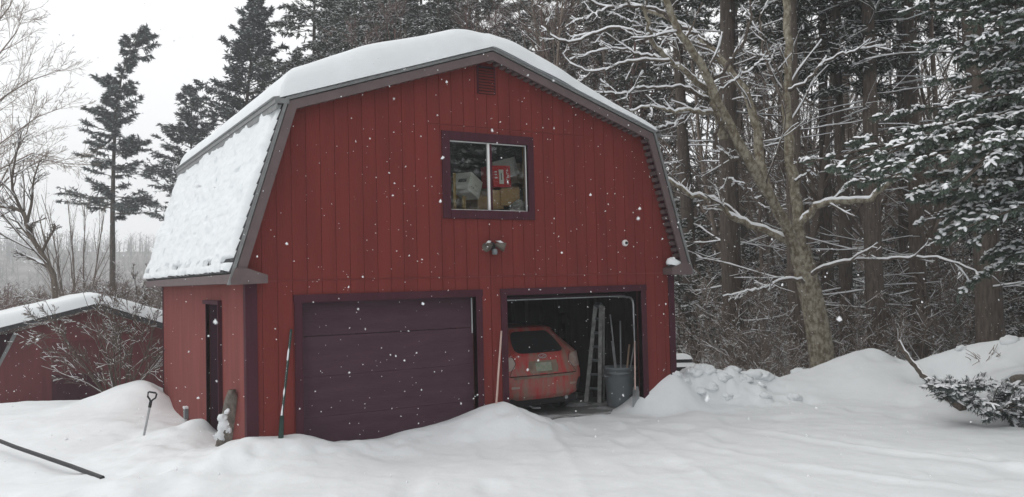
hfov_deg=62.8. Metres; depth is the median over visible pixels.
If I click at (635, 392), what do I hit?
flat shovel
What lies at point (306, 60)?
woods conifer
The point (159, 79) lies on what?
sky
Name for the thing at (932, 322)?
undergrowth shrub
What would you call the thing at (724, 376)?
snow lump
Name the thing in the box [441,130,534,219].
window
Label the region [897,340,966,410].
fallen branch
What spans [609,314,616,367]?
tool handle
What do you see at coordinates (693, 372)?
snow lump
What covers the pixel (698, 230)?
young conifer
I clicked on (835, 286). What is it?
undergrowth shrub
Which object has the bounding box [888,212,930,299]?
young conifer
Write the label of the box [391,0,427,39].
woods conifer
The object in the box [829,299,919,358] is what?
undergrowth shrub
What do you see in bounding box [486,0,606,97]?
tree
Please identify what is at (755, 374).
snow lump
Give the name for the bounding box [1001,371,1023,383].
log
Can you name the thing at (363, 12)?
woods conifer
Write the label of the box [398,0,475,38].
woods conifer
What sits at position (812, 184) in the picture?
tree
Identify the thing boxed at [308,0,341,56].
woods conifer
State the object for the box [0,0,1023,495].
falling snow
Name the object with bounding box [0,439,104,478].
dark pole
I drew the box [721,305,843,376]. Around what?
undergrowth shrub
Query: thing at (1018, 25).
woods conifer
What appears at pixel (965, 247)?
young conifer
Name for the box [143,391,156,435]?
snow shovel
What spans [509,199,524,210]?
plastic bag
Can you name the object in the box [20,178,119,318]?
bare tree
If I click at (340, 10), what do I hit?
woods conifer
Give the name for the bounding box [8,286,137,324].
bare shrub
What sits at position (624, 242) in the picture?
wall lamp
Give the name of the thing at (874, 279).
woods conifer
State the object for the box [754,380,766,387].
snow lump
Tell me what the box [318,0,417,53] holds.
woods conifer
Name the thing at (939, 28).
woods conifer
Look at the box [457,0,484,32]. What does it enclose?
woods conifer
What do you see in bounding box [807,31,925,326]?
tree
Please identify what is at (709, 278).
undergrowth shrub
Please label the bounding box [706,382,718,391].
snow lump
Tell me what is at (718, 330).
undergrowth shrub
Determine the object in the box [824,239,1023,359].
undergrowth shrub
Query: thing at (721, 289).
undergrowth shrub
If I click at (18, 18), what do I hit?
bare tree
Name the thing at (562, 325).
wood plank
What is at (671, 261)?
snow mound
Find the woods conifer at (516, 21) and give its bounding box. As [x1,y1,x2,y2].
[501,0,546,49]
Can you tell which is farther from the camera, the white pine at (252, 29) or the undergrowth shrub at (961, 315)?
the white pine at (252, 29)
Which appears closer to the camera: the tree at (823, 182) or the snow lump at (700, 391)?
the snow lump at (700, 391)
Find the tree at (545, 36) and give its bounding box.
[533,4,604,75]
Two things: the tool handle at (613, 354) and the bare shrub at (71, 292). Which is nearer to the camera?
the tool handle at (613, 354)
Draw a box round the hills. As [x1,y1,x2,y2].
[0,249,153,300]
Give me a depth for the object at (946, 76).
29.74 m
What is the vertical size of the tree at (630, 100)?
14.580 m
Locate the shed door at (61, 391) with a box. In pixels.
[52,340,101,400]
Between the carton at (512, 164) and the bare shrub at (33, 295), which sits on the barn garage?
the carton at (512, 164)
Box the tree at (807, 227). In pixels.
[737,3,903,266]
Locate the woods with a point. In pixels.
(142, 251)
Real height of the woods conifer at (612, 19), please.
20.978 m
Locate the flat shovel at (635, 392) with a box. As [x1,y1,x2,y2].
[632,342,638,406]
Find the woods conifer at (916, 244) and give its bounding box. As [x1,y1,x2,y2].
[820,0,992,360]
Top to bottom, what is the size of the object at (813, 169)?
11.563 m
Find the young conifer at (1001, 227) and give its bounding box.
[969,146,1023,336]
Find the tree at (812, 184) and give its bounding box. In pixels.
[743,10,832,258]
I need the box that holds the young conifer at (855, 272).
[834,250,865,345]
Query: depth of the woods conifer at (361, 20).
42.25 m
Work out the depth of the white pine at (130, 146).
49.74 m
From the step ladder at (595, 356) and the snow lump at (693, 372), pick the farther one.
the step ladder at (595, 356)
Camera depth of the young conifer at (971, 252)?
26.88 m
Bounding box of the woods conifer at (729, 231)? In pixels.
[627,0,816,368]
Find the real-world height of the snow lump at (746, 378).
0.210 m
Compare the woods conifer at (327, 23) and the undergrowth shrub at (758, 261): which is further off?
the woods conifer at (327, 23)
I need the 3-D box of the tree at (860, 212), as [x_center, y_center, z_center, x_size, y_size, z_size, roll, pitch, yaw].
[10.786,-5.168,28.647,7.645,17.850,6.399,-1,-2,-1]
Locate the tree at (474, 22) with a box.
[452,0,511,36]
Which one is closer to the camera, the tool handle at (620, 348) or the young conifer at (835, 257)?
the tool handle at (620, 348)
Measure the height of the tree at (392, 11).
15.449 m
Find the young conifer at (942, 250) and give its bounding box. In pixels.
[926,246,971,350]
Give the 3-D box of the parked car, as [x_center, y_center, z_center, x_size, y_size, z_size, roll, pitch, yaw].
[-0.534,2.159,15.781,1.768,1.475,4.261,0,-3,-31]
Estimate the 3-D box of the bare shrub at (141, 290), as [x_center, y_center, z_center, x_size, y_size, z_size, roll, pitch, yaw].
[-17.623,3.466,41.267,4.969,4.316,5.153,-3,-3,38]
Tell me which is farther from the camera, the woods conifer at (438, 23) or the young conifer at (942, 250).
the woods conifer at (438, 23)
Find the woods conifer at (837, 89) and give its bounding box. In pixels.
[737,0,946,355]
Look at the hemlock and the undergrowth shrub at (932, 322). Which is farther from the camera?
the undergrowth shrub at (932, 322)
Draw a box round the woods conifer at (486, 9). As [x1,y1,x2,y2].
[431,0,546,58]
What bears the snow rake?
on the snow ground
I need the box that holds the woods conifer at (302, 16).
[250,0,348,95]
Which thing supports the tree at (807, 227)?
on the snow ground
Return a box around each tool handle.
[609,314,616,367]
[611,341,615,367]
[620,321,621,367]
[626,344,629,367]
[630,344,633,366]
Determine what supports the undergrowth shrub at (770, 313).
on the snow ground
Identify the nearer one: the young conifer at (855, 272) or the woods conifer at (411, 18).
the young conifer at (855, 272)
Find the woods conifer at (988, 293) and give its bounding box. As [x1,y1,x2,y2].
[855,3,1023,342]
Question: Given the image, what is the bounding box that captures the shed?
[0,303,162,402]
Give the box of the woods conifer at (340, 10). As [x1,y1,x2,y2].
[329,0,372,53]
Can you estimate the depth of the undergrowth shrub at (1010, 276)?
21.91 m
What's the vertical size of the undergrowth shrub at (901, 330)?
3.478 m
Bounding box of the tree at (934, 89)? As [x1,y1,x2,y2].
[846,0,1022,345]
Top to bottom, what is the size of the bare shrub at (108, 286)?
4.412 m
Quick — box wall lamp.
[622,240,627,245]
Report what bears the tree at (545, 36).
on the snow ground
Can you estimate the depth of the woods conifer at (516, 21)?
50.23 m
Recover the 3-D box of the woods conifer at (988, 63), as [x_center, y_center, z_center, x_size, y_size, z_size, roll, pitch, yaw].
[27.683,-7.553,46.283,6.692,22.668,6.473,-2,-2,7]
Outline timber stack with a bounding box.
[676,353,694,370]
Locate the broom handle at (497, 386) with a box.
[495,331,501,403]
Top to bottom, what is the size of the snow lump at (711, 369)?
0.210 m
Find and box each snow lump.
[672,371,681,376]
[683,367,702,376]
[683,377,691,383]
[695,387,706,395]
[700,363,716,374]
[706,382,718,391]
[716,371,732,381]
[722,392,733,400]
[723,365,741,372]
[739,374,753,382]
[740,369,763,379]
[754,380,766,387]
[758,392,771,398]
[759,371,774,380]
[787,392,802,400]
[790,368,808,373]
[954,345,966,350]
[999,335,1019,344]
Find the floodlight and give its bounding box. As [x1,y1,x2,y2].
[482,240,505,254]
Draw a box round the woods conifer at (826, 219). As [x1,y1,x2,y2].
[714,0,895,356]
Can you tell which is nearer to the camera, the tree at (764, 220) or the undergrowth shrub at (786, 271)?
the undergrowth shrub at (786, 271)
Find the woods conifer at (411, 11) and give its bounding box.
[373,0,431,41]
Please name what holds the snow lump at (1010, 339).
on the snow ground
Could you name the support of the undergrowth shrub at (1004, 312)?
on the snow ground
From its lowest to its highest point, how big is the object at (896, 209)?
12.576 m
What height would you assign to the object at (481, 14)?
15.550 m
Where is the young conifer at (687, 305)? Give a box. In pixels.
[674,214,720,361]
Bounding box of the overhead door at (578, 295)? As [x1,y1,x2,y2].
[507,293,634,340]
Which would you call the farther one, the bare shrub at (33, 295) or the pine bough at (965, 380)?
the bare shrub at (33, 295)
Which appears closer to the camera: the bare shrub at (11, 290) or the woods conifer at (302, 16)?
the woods conifer at (302, 16)
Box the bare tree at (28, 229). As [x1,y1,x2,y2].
[0,115,61,320]
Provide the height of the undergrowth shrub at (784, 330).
3.893 m
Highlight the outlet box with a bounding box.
[183,406,187,419]
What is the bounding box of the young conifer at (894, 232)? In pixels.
[863,226,899,340]
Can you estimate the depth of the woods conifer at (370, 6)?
41.92 m
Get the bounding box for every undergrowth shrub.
[675,258,742,361]
[675,261,785,349]
[675,263,806,376]
[675,270,721,351]
[675,275,773,368]
[676,248,776,348]
[690,260,824,365]
[690,264,888,371]
[693,263,834,373]
[696,249,835,360]
[717,330,805,374]
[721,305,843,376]
[725,315,807,374]
[742,247,888,357]
[742,314,876,372]
[746,289,788,344]
[763,246,838,313]
[777,264,861,325]
[778,294,917,360]
[779,297,866,360]
[813,243,908,336]
[818,270,965,351]
[819,222,968,354]
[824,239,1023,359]
[826,276,974,359]
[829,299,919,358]
[835,250,899,325]
[860,249,1003,350]
[865,252,1018,352]
[883,224,969,313]
[885,272,971,350]
[887,260,974,351]
[925,247,1019,342]
[927,268,974,348]
[938,272,1023,337]
[941,220,1023,336]
[942,275,1023,347]
[943,257,1019,333]
[952,250,1019,335]
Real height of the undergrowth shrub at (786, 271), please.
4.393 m
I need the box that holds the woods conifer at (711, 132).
[617,0,718,257]
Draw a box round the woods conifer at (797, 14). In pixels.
[688,0,862,369]
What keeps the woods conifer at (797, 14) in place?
on the snow ground
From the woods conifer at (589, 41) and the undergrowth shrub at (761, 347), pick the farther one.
the woods conifer at (589, 41)
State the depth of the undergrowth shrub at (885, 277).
26.97 m
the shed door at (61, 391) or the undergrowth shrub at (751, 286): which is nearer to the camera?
the shed door at (61, 391)
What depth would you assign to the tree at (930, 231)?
25.34 m
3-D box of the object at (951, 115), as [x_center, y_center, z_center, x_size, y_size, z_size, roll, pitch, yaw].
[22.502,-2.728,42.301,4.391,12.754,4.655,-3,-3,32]
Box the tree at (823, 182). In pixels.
[738,3,924,252]
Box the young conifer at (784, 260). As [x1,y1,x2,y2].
[767,243,819,344]
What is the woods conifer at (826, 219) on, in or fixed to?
on the snow ground
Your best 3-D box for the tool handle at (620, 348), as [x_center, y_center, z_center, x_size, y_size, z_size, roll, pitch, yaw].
[1.965,2.031,15.137,0.028,1.443,0.187,-2,-2,15]
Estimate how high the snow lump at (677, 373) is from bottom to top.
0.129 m
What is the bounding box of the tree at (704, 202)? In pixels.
[653,39,763,256]
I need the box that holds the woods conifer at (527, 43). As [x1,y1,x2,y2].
[506,0,646,113]
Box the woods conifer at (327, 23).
[312,17,338,61]
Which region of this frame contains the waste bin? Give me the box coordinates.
[602,365,637,407]
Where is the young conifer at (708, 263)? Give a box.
[681,243,721,346]
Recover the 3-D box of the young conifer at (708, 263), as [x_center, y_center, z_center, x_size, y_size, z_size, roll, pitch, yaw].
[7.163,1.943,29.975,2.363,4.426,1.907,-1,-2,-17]
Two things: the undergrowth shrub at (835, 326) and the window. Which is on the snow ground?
the undergrowth shrub at (835, 326)
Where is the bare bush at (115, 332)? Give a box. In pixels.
[9,263,164,391]
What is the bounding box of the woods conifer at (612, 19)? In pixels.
[575,0,719,141]
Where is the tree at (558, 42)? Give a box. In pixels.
[519,0,644,116]
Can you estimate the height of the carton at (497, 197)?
0.302 m
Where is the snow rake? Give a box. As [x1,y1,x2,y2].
[278,329,291,437]
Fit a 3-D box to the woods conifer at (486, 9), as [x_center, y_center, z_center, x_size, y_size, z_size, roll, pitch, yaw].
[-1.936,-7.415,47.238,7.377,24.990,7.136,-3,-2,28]
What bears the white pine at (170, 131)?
on the snow ground
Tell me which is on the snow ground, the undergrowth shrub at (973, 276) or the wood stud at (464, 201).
the undergrowth shrub at (973, 276)
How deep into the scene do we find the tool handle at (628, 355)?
14.98 m
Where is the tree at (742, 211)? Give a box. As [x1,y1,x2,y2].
[691,23,782,301]
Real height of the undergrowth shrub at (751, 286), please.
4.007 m
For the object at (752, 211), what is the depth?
48.68 m
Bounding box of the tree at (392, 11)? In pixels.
[331,0,408,46]
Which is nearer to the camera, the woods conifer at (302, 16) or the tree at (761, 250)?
the tree at (761, 250)
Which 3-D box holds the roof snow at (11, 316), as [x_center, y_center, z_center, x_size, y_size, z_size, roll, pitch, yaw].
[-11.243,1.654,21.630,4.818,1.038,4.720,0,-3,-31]
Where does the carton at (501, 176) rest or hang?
on the carton at (510, 194)
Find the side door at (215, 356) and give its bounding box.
[202,300,222,430]
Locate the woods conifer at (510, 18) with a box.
[479,0,525,34]
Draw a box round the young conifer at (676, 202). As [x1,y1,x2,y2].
[671,184,718,344]
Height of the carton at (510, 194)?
0.310 m
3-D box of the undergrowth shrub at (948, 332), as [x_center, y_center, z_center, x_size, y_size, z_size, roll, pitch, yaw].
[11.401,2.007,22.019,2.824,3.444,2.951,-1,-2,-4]
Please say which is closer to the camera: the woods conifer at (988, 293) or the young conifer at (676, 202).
the woods conifer at (988, 293)
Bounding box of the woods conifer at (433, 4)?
[423,0,482,32]
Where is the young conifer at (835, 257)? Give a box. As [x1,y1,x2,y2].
[810,221,862,315]
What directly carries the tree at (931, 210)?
on the snow ground
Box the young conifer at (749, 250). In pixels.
[742,240,786,350]
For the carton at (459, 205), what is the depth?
14.47 m
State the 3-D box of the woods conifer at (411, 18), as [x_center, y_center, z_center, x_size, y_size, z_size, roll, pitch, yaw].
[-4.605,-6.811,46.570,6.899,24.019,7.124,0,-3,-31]
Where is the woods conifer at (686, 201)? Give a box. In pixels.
[606,0,780,362]
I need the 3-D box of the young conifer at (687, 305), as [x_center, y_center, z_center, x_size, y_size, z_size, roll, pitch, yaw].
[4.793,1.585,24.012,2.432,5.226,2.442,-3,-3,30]
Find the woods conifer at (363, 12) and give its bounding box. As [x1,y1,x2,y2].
[321,0,382,50]
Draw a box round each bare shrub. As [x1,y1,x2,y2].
[0,282,41,302]
[0,282,71,333]
[0,283,66,333]
[0,286,49,320]
[0,301,69,334]
[1,283,68,302]
[3,277,122,331]
[4,279,100,326]
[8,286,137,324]
[14,270,108,321]
[76,262,161,321]
[76,269,161,327]
[108,277,157,320]
[109,287,161,305]
[133,295,161,308]
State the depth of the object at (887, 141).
35.66 m
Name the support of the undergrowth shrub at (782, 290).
on the snow ground
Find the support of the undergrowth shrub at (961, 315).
on the snow ground
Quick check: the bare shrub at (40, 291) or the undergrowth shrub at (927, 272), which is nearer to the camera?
the undergrowth shrub at (927, 272)
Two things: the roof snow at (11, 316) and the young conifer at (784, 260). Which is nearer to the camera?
the roof snow at (11, 316)
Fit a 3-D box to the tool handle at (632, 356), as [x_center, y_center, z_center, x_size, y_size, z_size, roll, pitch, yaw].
[2.100,2.194,14.935,0.244,1.096,0.032,-3,-3,33]
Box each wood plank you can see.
[558,312,565,341]
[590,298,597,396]
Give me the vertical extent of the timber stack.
0.969 m
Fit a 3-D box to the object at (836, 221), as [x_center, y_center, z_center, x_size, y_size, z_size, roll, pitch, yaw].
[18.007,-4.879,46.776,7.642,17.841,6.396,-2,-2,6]
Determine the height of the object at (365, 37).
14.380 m
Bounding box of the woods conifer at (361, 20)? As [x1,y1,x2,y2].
[331,4,369,51]
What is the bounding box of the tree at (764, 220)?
[693,44,803,330]
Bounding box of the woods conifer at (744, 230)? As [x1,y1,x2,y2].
[682,0,800,327]
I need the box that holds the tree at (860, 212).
[707,16,958,350]
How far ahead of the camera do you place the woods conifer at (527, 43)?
36.42 m
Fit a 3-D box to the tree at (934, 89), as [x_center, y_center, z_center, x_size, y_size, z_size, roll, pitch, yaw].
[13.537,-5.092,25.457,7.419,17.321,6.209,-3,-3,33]
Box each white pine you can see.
[53,22,165,294]
[132,84,216,220]
[165,0,289,174]
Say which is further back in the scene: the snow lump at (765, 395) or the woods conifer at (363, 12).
the woods conifer at (363, 12)
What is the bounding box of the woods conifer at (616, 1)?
[580,0,675,155]
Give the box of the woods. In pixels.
[0,29,989,306]
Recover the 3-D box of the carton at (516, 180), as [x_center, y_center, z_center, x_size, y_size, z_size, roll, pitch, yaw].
[0.126,-1.230,14.150,0.360,0.342,0.323,9,-9,-42]
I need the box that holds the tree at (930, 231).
[825,0,968,349]
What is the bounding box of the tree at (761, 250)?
[736,15,826,347]
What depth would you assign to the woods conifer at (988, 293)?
19.33 m
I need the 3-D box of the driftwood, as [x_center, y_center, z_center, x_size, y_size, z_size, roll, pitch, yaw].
[-3.904,2.398,11.511,0.343,0.980,0.696,0,-3,-31]
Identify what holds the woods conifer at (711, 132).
on the snow ground
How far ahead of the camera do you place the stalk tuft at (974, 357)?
15.10 m
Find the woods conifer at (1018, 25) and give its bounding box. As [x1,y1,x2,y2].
[959,0,1023,249]
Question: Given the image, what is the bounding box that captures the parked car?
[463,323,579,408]
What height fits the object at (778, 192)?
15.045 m
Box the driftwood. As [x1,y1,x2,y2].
[212,389,236,446]
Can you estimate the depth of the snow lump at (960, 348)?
15.52 m
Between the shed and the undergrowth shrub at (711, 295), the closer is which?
the shed
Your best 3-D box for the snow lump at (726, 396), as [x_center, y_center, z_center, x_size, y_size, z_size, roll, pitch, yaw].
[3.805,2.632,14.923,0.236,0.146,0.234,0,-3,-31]
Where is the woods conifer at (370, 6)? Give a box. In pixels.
[357,0,410,43]
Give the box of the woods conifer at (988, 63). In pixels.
[947,8,1021,298]
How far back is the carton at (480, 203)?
13.20 m
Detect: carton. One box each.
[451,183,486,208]
[452,172,482,199]
[470,196,487,209]
[481,165,510,188]
[482,190,503,209]
[492,157,518,176]
[499,187,519,206]
[511,163,522,187]
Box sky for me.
[0,0,1013,278]
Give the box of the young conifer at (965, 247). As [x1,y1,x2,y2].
[952,227,974,337]
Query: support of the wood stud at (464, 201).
on the barn garage
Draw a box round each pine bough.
[921,371,1023,427]
[944,375,984,390]
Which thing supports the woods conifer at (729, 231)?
on the snow ground
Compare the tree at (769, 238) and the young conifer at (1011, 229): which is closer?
the young conifer at (1011, 229)
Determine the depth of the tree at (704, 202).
30.56 m
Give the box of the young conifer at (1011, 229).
[963,220,1023,339]
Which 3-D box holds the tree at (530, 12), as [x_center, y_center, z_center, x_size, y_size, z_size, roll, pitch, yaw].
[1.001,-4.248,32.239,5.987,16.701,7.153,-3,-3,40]
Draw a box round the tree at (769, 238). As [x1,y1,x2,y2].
[709,13,810,339]
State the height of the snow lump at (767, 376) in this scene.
0.222 m
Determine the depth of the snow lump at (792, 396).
14.87 m
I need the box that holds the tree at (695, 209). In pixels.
[649,4,771,261]
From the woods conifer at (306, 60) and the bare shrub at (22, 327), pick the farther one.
the woods conifer at (306, 60)
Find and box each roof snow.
[0,292,161,327]
[143,105,280,278]
[180,29,656,164]
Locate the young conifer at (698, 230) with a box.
[674,198,722,357]
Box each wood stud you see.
[453,173,455,208]
[462,196,465,208]
[522,147,524,210]
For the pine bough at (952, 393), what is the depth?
12.08 m
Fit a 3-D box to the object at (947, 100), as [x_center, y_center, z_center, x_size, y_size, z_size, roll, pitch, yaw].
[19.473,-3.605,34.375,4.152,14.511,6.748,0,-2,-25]
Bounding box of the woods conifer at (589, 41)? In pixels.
[532,0,667,86]
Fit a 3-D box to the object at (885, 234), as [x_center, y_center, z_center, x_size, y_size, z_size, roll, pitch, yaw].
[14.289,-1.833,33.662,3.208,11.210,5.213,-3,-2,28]
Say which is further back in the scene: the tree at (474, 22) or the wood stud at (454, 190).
the tree at (474, 22)
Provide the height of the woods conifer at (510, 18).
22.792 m
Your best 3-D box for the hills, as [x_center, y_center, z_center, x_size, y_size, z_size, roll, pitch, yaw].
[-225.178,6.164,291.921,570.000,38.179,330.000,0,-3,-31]
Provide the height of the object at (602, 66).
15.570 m
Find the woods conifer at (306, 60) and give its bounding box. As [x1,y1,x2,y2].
[300,56,314,65]
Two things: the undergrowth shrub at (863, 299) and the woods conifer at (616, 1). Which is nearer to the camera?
the undergrowth shrub at (863, 299)
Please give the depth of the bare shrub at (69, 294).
26.95 m
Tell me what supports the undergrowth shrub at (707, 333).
on the snow ground
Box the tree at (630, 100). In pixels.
[581,2,741,246]
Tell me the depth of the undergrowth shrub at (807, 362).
19.72 m
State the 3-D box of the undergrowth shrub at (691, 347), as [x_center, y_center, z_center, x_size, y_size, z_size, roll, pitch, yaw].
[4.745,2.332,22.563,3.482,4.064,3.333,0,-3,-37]
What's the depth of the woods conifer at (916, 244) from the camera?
22.93 m
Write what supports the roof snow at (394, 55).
on the barn garage
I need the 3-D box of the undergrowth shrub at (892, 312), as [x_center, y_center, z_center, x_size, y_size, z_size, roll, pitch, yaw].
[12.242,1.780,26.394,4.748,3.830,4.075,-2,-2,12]
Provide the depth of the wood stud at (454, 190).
12.78 m
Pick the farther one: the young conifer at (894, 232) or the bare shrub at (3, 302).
the bare shrub at (3, 302)
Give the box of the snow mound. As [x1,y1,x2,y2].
[666,257,680,265]
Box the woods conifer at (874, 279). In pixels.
[751,0,942,353]
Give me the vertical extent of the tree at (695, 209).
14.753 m
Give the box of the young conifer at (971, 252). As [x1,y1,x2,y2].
[960,224,1021,335]
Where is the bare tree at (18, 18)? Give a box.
[0,0,101,209]
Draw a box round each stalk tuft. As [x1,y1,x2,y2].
[966,349,980,365]
[986,344,999,360]
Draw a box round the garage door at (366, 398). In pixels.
[302,297,473,441]
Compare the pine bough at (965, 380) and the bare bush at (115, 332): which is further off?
the bare bush at (115, 332)
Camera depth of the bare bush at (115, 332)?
17.09 m
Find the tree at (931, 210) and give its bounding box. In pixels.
[852,25,971,343]
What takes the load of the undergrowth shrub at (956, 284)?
on the snow ground
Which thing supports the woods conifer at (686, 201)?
on the snow ground
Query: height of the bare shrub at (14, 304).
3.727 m
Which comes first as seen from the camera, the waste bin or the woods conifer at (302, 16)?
the waste bin
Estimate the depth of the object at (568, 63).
30.84 m
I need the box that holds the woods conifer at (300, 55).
[285,51,303,69]
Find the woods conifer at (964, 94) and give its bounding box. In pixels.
[950,6,1016,254]
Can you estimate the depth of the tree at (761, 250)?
26.58 m
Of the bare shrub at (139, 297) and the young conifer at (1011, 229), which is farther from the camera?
the bare shrub at (139, 297)
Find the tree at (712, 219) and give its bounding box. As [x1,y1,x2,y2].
[642,5,766,257]
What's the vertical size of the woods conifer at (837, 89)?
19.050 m
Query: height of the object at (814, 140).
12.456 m
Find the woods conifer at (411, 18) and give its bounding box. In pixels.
[374,0,440,37]
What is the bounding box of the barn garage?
[146,47,693,441]
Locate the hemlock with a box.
[801,0,1023,302]
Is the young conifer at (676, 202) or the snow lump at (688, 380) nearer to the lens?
the snow lump at (688, 380)
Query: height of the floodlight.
0.213 m
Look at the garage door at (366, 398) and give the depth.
11.97 m
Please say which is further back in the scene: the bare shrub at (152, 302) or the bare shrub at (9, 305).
the bare shrub at (152, 302)
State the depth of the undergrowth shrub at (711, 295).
27.40 m
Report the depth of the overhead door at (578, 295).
14.27 m
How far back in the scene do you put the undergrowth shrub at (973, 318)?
23.13 m
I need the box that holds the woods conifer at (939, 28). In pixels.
[799,0,962,350]
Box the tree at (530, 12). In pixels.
[491,0,570,59]
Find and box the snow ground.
[0,280,1023,496]
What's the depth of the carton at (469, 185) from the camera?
13.03 m
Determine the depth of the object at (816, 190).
33.48 m
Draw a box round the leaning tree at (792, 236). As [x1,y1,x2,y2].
[537,0,1007,367]
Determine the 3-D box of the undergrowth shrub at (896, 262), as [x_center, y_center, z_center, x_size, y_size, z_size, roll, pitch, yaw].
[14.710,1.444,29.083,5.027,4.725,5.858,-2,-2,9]
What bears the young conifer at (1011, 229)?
on the snow ground
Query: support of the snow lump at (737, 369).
on the snow ground
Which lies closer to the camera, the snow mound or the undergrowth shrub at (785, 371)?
the snow mound

